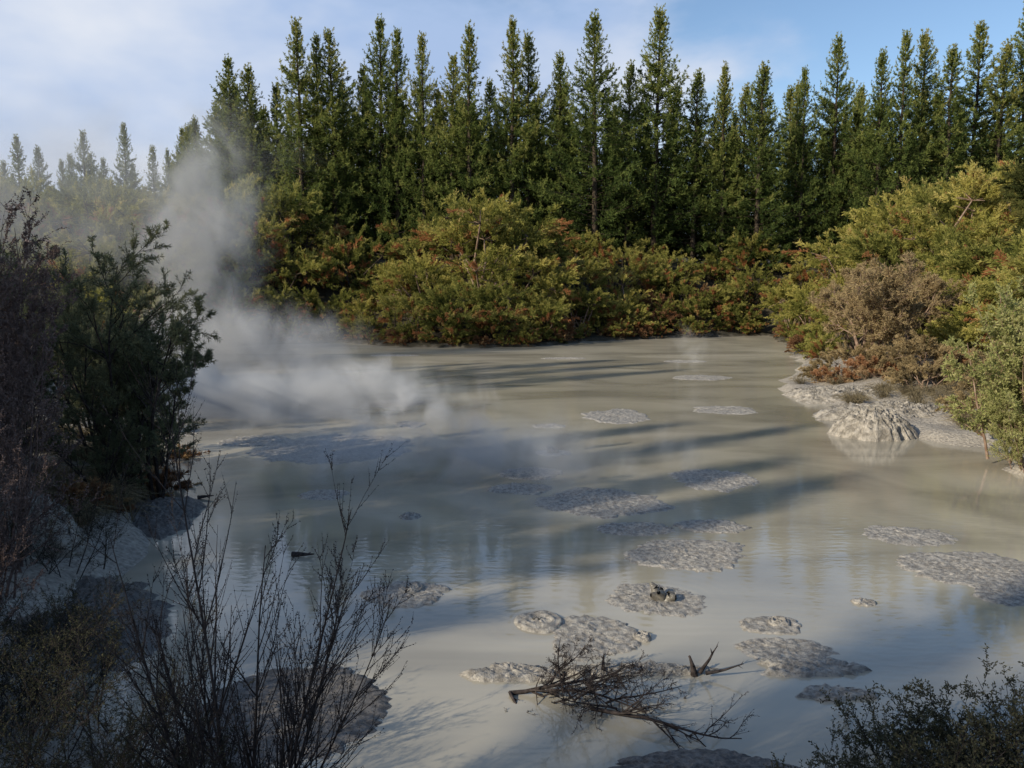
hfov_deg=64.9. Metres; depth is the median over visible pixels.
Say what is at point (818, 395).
mud bank
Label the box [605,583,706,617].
mud patch
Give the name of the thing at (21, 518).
bare shrub
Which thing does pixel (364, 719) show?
mud shelf
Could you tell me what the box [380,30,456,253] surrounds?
pine tree
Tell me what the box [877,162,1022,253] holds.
manuka bush
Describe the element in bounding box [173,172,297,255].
manuka bush
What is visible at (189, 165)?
pine forest
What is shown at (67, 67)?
sky
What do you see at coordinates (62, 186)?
manuka bush
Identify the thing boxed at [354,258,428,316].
manuka bush
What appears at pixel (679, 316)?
fern thicket
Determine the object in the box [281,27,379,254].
pine tree
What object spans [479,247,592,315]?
manuka bush
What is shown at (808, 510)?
mud pool
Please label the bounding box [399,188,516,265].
manuka bush
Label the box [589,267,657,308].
manuka bush
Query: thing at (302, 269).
manuka bush
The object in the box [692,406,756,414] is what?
mud patch
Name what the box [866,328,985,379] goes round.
dry scrub
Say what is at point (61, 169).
pine tree
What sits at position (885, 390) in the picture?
dry grass
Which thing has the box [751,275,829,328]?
manuka bush
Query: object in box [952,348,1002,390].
dry scrub
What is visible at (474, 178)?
pine tree
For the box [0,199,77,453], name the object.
bare shrub
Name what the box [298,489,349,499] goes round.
mud patch
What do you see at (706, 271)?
manuka bush
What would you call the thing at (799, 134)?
pine tree
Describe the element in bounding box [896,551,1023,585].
mud patch
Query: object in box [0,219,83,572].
bare shrub
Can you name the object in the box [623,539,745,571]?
mud patch
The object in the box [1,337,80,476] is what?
manuka shrub
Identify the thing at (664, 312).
fern thicket
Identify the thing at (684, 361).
mud patch
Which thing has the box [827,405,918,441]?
mud mound
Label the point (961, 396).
dry scrub
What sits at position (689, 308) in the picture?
fern thicket
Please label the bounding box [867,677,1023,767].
leafy scrub
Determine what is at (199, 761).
twig thicket
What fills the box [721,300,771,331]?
fern thicket
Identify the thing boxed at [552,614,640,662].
mud patch
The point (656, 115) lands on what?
pine tree
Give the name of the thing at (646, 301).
fern thicket
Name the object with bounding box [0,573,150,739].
twig thicket
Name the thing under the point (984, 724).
leafy scrub
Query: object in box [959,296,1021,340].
manuka bush
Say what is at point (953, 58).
pine tree
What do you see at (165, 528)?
mud shelf
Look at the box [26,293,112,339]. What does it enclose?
manuka shrub
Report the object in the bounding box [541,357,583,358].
mud patch
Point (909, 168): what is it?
pine tree
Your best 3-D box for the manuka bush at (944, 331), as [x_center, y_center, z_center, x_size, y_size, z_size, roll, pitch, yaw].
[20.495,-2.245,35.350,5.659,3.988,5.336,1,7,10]
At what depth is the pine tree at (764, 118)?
74.45 m
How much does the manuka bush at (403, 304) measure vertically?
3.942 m
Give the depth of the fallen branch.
7.66 m
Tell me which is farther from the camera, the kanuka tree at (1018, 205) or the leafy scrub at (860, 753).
the kanuka tree at (1018, 205)
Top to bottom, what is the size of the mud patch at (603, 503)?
0.070 m
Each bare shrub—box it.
[0,186,79,483]
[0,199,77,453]
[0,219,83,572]
[0,349,103,602]
[0,409,56,625]
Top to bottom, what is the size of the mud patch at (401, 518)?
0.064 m
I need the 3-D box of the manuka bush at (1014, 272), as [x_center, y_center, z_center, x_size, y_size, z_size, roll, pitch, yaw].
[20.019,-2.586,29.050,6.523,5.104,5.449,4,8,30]
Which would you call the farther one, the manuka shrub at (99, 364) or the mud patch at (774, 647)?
the manuka shrub at (99, 364)
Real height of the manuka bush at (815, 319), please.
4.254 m
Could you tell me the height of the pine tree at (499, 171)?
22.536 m
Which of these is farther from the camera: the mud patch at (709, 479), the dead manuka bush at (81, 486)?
the mud patch at (709, 479)
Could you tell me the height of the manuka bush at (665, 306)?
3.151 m
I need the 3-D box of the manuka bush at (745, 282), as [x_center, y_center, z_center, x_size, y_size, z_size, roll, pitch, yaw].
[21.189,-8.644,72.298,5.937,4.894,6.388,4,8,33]
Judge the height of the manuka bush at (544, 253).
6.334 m
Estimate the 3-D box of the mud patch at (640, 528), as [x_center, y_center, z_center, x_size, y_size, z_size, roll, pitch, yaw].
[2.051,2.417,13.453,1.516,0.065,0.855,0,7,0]
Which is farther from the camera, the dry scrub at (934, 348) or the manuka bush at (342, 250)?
the manuka bush at (342, 250)
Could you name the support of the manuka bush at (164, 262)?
on the ground at (130, 546)
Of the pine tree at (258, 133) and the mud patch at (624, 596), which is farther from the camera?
the pine tree at (258, 133)
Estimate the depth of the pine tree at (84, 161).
106.95 m
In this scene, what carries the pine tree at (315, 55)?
on the ground at (130, 546)
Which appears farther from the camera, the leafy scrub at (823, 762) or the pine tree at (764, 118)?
the pine tree at (764, 118)
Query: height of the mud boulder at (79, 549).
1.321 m
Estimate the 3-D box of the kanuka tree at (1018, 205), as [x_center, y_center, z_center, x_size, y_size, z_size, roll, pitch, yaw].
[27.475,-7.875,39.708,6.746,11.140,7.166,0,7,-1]
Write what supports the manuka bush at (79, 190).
on the ground at (130, 546)
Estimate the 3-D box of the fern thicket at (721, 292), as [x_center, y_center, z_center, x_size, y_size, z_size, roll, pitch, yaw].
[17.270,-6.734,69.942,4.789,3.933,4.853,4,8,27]
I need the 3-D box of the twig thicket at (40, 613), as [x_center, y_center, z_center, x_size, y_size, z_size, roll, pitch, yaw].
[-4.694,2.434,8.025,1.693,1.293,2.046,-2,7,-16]
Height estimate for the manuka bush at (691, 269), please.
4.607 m
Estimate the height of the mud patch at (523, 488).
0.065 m
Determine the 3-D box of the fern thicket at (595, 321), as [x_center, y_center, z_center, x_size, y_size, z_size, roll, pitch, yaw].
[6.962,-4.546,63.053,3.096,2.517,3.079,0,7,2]
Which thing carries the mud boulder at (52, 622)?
on the mud pool
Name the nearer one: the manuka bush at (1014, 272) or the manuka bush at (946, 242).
the manuka bush at (1014, 272)
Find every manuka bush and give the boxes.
[0,163,96,252]
[1,175,75,252]
[4,236,151,316]
[16,171,170,248]
[19,177,177,266]
[32,176,166,241]
[47,476,135,513]
[57,179,89,253]
[74,264,196,331]
[83,284,197,343]
[119,193,244,268]
[126,235,229,310]
[133,185,226,239]
[135,465,202,496]
[141,186,186,230]
[151,443,209,463]
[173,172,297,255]
[176,204,300,288]
[191,260,276,325]
[216,175,355,264]
[237,278,325,331]
[244,239,345,306]
[284,286,359,334]
[304,224,410,291]
[326,295,397,338]
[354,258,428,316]
[371,247,471,316]
[375,208,451,257]
[377,292,445,333]
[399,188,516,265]
[403,275,494,339]
[423,207,546,291]
[435,187,577,283]
[459,273,539,338]
[478,224,572,290]
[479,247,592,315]
[510,290,579,332]
[519,222,579,261]
[540,254,611,306]
[557,281,613,333]
[577,262,610,279]
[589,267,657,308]
[593,241,658,292]
[633,295,679,327]
[645,246,704,284]
[658,279,718,319]
[693,262,724,282]
[697,282,745,316]
[714,260,781,307]
[716,227,799,280]
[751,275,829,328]
[767,277,844,333]
[780,227,927,288]
[801,280,878,339]
[804,286,879,348]
[806,219,910,286]
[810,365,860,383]
[827,191,945,260]
[829,223,975,285]
[842,354,900,379]
[853,176,985,235]
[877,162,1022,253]
[886,266,1002,349]
[891,170,1012,247]
[913,224,1022,306]
[913,245,981,342]
[915,290,998,360]
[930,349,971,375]
[932,231,1021,342]
[945,159,1023,242]
[958,253,1017,301]
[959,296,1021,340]
[963,298,1022,359]
[966,248,1023,332]
[970,160,1022,216]
[977,228,1023,297]
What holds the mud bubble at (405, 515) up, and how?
on the mud patch at (401, 518)
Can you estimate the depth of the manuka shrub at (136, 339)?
14.17 m
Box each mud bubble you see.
[398,582,423,593]
[401,512,418,518]
[514,610,562,633]
[633,630,651,641]
[768,616,789,625]
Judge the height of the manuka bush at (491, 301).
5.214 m
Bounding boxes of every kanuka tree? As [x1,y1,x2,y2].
[992,162,1023,255]
[996,161,1023,241]
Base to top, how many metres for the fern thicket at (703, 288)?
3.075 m
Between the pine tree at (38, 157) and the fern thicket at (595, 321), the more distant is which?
the pine tree at (38, 157)
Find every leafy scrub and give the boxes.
[766,715,942,767]
[808,737,952,767]
[819,681,1023,767]
[838,691,1023,767]
[848,643,1023,767]
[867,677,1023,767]
[951,661,1023,767]
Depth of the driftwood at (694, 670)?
8.33 m
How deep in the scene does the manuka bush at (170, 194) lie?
79.95 m
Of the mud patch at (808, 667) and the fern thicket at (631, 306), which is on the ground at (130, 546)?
the fern thicket at (631, 306)
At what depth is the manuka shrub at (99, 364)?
21.43 m
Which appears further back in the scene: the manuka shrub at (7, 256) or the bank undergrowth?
the bank undergrowth
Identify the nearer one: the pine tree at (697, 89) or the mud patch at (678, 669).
the mud patch at (678, 669)
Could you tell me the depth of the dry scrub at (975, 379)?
22.80 m
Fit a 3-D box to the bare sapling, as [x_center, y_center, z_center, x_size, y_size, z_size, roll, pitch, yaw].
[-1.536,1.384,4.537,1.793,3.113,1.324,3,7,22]
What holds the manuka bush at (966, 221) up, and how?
on the ground at (130, 546)
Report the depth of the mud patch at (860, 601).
10.27 m
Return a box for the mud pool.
[72,336,1023,767]
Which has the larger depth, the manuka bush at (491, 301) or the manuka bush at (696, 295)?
the manuka bush at (696, 295)
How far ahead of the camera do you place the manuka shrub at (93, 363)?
18.64 m
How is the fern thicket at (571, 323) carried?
on the ground at (130, 546)
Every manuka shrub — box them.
[0,244,40,307]
[0,288,94,397]
[1,279,97,391]
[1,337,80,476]
[16,219,222,499]
[23,393,168,491]
[25,287,201,462]
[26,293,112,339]
[35,275,100,362]
[41,285,122,440]
[49,331,184,417]
[80,307,157,381]
[139,388,192,469]
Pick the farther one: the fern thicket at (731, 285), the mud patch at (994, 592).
the fern thicket at (731, 285)
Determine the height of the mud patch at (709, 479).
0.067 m
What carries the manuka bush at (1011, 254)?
on the ground at (130, 546)
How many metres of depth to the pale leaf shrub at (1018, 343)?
17.47 m
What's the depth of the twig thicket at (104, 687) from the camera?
5.97 m
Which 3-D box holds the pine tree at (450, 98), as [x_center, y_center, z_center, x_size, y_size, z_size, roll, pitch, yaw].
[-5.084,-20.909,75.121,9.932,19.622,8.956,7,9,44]
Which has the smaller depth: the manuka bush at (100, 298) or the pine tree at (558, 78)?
the manuka bush at (100, 298)
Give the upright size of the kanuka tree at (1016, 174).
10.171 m
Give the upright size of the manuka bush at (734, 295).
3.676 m
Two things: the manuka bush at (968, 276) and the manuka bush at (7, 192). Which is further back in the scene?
the manuka bush at (7, 192)
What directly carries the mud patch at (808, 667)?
on the mud pool
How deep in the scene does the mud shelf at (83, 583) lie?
9.87 m
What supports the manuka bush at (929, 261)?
on the ground at (130, 546)
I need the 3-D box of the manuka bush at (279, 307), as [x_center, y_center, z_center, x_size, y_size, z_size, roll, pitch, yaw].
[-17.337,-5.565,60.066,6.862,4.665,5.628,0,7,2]
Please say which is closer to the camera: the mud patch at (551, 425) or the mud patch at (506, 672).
the mud patch at (506, 672)
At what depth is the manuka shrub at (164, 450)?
17.89 m
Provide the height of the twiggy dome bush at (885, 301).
5.109 m
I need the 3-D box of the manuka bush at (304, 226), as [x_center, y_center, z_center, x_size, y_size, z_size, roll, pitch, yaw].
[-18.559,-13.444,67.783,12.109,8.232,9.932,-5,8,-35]
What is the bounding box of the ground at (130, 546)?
[0,236,1023,767]
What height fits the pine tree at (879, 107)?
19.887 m
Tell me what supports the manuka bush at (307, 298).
on the ground at (130, 546)
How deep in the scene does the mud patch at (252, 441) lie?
21.11 m
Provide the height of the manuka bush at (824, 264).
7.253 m
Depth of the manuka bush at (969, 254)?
40.12 m
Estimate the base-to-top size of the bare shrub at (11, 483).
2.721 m
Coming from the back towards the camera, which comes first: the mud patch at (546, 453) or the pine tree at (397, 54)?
the pine tree at (397, 54)
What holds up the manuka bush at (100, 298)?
on the ground at (130, 546)
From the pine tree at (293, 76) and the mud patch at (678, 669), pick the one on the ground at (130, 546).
the pine tree at (293, 76)
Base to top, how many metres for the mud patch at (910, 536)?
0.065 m
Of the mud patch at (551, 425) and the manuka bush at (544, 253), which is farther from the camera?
the manuka bush at (544, 253)
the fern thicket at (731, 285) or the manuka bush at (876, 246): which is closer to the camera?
the manuka bush at (876, 246)
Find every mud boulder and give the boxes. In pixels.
[0,485,92,560]
[0,609,129,662]
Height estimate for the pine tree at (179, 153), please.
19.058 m
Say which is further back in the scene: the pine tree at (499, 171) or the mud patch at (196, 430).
the pine tree at (499, 171)
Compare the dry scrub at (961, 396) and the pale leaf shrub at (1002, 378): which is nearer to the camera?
the pale leaf shrub at (1002, 378)
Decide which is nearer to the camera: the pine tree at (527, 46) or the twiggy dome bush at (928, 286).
the twiggy dome bush at (928, 286)
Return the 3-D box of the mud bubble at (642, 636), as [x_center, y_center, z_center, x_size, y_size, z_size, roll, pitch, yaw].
[1.495,2.901,9.257,0.233,0.087,0.232,0,7,0]
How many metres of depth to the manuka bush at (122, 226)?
55.08 m
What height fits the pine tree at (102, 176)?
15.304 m
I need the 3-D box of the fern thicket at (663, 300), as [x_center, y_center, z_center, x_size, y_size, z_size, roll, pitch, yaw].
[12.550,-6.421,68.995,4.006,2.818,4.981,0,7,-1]
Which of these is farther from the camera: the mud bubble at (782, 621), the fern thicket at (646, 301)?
the fern thicket at (646, 301)
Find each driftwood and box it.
[197,495,313,556]
[601,642,743,676]
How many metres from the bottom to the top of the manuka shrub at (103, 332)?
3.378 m
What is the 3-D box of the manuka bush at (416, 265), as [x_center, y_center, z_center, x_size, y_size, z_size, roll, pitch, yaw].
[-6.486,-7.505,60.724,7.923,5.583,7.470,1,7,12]
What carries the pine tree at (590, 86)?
on the ground at (130, 546)
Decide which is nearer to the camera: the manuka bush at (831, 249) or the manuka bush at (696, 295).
the manuka bush at (831, 249)
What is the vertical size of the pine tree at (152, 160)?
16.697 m
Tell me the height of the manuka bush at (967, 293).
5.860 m
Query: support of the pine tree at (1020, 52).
on the ground at (130, 546)
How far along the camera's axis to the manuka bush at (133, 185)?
66.76 m
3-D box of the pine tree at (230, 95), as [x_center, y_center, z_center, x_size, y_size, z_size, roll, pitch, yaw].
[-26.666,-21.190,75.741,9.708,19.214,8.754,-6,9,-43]
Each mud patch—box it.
[141,428,199,437]
[216,435,289,446]
[246,433,415,464]
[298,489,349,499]
[360,580,450,608]
[362,399,425,407]
[371,354,418,355]
[395,421,425,427]
[399,513,421,519]
[458,662,562,682]
[486,482,551,494]
[498,467,562,479]
[533,423,565,427]
[533,487,674,519]
[535,450,571,455]
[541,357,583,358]
[550,659,718,675]
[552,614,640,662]
[580,408,649,423]
[595,522,675,535]
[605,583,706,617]
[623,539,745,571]
[664,360,706,362]
[667,469,760,492]
[672,519,751,532]
[673,375,731,379]
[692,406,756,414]
[733,637,838,659]
[739,616,801,634]
[757,657,871,677]
[795,683,878,702]
[850,597,875,606]
[862,525,957,546]
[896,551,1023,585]
[970,582,1023,605]
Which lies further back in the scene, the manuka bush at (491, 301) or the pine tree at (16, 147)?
the pine tree at (16, 147)
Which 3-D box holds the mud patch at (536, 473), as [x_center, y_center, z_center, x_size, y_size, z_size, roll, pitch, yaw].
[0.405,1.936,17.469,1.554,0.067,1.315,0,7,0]
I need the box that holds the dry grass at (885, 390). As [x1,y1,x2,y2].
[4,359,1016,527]
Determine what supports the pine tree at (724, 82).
on the ground at (130, 546)
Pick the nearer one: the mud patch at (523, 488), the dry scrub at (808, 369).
the mud patch at (523, 488)
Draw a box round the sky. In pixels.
[0,0,1023,229]
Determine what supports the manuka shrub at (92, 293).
on the ground at (130, 546)
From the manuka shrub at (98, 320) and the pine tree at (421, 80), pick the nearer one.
the manuka shrub at (98, 320)
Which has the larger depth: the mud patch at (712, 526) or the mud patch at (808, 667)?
the mud patch at (712, 526)
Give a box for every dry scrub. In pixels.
[796,360,840,381]
[809,340,889,373]
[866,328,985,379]
[880,354,965,388]
[934,388,999,417]
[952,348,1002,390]
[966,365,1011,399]
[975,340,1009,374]
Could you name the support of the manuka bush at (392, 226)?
on the ground at (130, 546)
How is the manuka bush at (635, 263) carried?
on the ground at (130, 546)
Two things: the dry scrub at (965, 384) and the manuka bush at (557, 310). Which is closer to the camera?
the dry scrub at (965, 384)
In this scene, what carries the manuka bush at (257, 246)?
on the ground at (130, 546)
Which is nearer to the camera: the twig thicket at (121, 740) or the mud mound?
the twig thicket at (121, 740)
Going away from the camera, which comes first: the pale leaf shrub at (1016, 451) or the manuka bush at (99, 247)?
the pale leaf shrub at (1016, 451)
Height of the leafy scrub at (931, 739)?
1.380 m
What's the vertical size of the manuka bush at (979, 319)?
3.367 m
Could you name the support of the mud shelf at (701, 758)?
on the mud pool
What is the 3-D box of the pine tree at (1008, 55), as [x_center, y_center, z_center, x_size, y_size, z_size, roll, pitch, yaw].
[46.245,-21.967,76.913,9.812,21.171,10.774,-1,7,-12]
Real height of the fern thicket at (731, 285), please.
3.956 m
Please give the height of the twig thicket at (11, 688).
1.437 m
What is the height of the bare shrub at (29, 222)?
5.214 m
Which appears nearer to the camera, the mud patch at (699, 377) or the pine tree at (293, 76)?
the mud patch at (699, 377)
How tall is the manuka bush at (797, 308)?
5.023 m
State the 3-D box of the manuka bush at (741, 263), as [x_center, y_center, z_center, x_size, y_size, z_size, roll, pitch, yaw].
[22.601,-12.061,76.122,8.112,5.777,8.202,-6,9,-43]
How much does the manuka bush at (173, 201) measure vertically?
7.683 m
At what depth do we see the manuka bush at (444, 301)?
55.13 m
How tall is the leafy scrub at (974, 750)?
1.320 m
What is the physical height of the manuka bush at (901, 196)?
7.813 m
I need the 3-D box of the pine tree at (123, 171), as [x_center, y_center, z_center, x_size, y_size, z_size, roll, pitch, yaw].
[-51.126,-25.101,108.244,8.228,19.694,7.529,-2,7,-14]
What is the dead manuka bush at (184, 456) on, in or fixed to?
on the ground at (130, 546)
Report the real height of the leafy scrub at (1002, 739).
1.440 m
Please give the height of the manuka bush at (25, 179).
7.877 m
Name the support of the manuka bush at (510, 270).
on the ground at (130, 546)
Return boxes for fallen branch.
[504,633,759,748]
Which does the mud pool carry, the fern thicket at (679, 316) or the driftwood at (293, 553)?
the driftwood at (293, 553)
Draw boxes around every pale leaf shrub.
[934,275,1023,463]
[979,298,1023,452]
[984,388,1023,472]
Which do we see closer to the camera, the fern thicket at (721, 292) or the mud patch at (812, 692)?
the mud patch at (812, 692)
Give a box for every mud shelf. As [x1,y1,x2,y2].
[67,575,174,674]
[128,496,206,539]
[181,665,391,767]
[608,748,798,767]
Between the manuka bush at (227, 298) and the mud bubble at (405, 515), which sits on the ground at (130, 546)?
the manuka bush at (227, 298)
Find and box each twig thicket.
[0,471,130,579]
[0,561,141,694]
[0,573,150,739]
[0,579,217,767]
[0,593,118,767]
[0,635,266,767]
[0,667,254,767]
[59,656,219,767]
[165,740,238,767]
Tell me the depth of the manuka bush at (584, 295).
62.35 m
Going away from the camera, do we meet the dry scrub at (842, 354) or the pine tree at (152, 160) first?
the dry scrub at (842, 354)
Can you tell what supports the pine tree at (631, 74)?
on the ground at (130, 546)
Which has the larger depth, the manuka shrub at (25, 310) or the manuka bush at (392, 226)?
the manuka bush at (392, 226)
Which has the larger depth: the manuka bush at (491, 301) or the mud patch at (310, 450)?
the manuka bush at (491, 301)
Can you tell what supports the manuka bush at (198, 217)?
on the ground at (130, 546)
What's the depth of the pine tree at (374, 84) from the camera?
75.55 m
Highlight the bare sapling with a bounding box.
[53,352,415,767]
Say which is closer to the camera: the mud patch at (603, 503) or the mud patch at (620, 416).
the mud patch at (603, 503)
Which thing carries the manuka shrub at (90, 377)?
on the ground at (130, 546)
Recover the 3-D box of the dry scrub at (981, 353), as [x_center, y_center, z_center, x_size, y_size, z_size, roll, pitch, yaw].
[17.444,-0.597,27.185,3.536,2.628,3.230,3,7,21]
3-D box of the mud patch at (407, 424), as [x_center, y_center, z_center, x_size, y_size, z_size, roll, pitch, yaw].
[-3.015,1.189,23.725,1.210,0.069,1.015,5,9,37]
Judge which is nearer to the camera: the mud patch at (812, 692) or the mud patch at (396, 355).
the mud patch at (812, 692)
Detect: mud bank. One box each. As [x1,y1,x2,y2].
[781,385,880,403]
[813,400,938,420]
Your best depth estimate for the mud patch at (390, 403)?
27.96 m
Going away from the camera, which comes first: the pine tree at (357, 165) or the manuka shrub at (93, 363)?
the manuka shrub at (93, 363)
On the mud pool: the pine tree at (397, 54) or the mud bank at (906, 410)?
the mud bank at (906, 410)
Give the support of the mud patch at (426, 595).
on the mud pool
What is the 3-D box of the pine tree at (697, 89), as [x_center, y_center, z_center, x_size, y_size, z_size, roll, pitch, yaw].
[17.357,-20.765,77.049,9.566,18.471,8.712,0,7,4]
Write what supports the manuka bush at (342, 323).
on the ground at (130, 546)
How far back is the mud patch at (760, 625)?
9.53 m
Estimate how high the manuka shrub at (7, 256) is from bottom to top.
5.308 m
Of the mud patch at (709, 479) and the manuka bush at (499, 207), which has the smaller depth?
the mud patch at (709, 479)
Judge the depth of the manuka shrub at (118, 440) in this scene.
13.84 m
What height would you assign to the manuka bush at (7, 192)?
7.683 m
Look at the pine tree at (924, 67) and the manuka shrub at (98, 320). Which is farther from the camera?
the pine tree at (924, 67)
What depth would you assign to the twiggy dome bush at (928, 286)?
37.91 m
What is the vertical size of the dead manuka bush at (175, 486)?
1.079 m
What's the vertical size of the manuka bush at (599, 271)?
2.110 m
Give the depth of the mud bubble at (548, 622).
9.62 m
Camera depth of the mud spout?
10.32 m
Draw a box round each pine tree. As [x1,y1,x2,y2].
[5,134,31,196]
[27,144,61,193]
[55,158,66,252]
[63,129,98,199]
[91,157,117,194]
[109,122,140,191]
[144,145,164,197]
[154,126,185,198]
[180,53,275,242]
[180,62,298,239]
[243,15,353,248]
[270,31,357,247]
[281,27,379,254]
[331,64,394,256]
[338,13,432,259]
[350,25,438,249]
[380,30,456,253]
[404,52,494,258]
[431,19,505,249]
[472,29,595,238]
[475,14,547,236]
[511,8,670,260]
[524,49,591,253]
[587,3,744,255]
[589,59,671,260]
[644,67,739,263]
[696,60,754,270]
[704,60,812,279]
[764,31,904,252]
[765,65,842,263]
[818,45,926,228]
[854,28,946,236]
[871,28,965,218]
[887,43,991,216]
[927,19,1023,189]
[952,38,1023,182]
[969,1,1023,169]
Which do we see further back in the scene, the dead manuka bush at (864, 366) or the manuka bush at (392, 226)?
the manuka bush at (392, 226)
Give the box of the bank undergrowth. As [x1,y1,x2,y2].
[0,214,978,359]
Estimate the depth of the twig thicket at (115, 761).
6.52 m
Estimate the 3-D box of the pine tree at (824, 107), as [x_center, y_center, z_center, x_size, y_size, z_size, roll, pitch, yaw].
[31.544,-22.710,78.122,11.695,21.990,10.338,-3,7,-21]
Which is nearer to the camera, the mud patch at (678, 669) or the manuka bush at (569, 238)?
the mud patch at (678, 669)
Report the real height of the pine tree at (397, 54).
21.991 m
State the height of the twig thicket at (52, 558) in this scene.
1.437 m
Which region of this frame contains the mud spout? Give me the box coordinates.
[649,582,676,601]
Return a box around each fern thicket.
[554,319,577,335]
[582,310,621,336]
[600,299,639,326]
[622,307,655,327]
[636,294,662,311]
[640,293,672,315]
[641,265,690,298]
[649,309,682,331]
[657,302,702,327]
[670,296,727,330]
[679,282,725,309]
[689,284,735,322]
[709,281,762,322]
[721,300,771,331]
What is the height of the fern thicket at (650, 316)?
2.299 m
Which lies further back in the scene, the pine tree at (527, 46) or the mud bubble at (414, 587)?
the pine tree at (527, 46)
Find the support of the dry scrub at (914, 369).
on the ground at (130, 546)
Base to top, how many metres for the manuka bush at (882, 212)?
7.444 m
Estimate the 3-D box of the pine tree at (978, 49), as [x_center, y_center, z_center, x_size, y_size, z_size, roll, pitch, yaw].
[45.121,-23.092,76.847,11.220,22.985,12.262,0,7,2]
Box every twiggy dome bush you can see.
[807,249,927,359]
[840,268,974,358]
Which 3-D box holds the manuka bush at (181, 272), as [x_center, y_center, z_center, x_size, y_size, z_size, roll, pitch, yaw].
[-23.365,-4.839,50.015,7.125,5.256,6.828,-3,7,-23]
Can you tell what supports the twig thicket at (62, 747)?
on the ground at (130, 546)
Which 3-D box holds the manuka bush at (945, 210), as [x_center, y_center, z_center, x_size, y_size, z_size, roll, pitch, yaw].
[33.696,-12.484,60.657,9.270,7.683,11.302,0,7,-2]
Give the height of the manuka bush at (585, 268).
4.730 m
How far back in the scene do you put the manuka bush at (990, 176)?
59.92 m

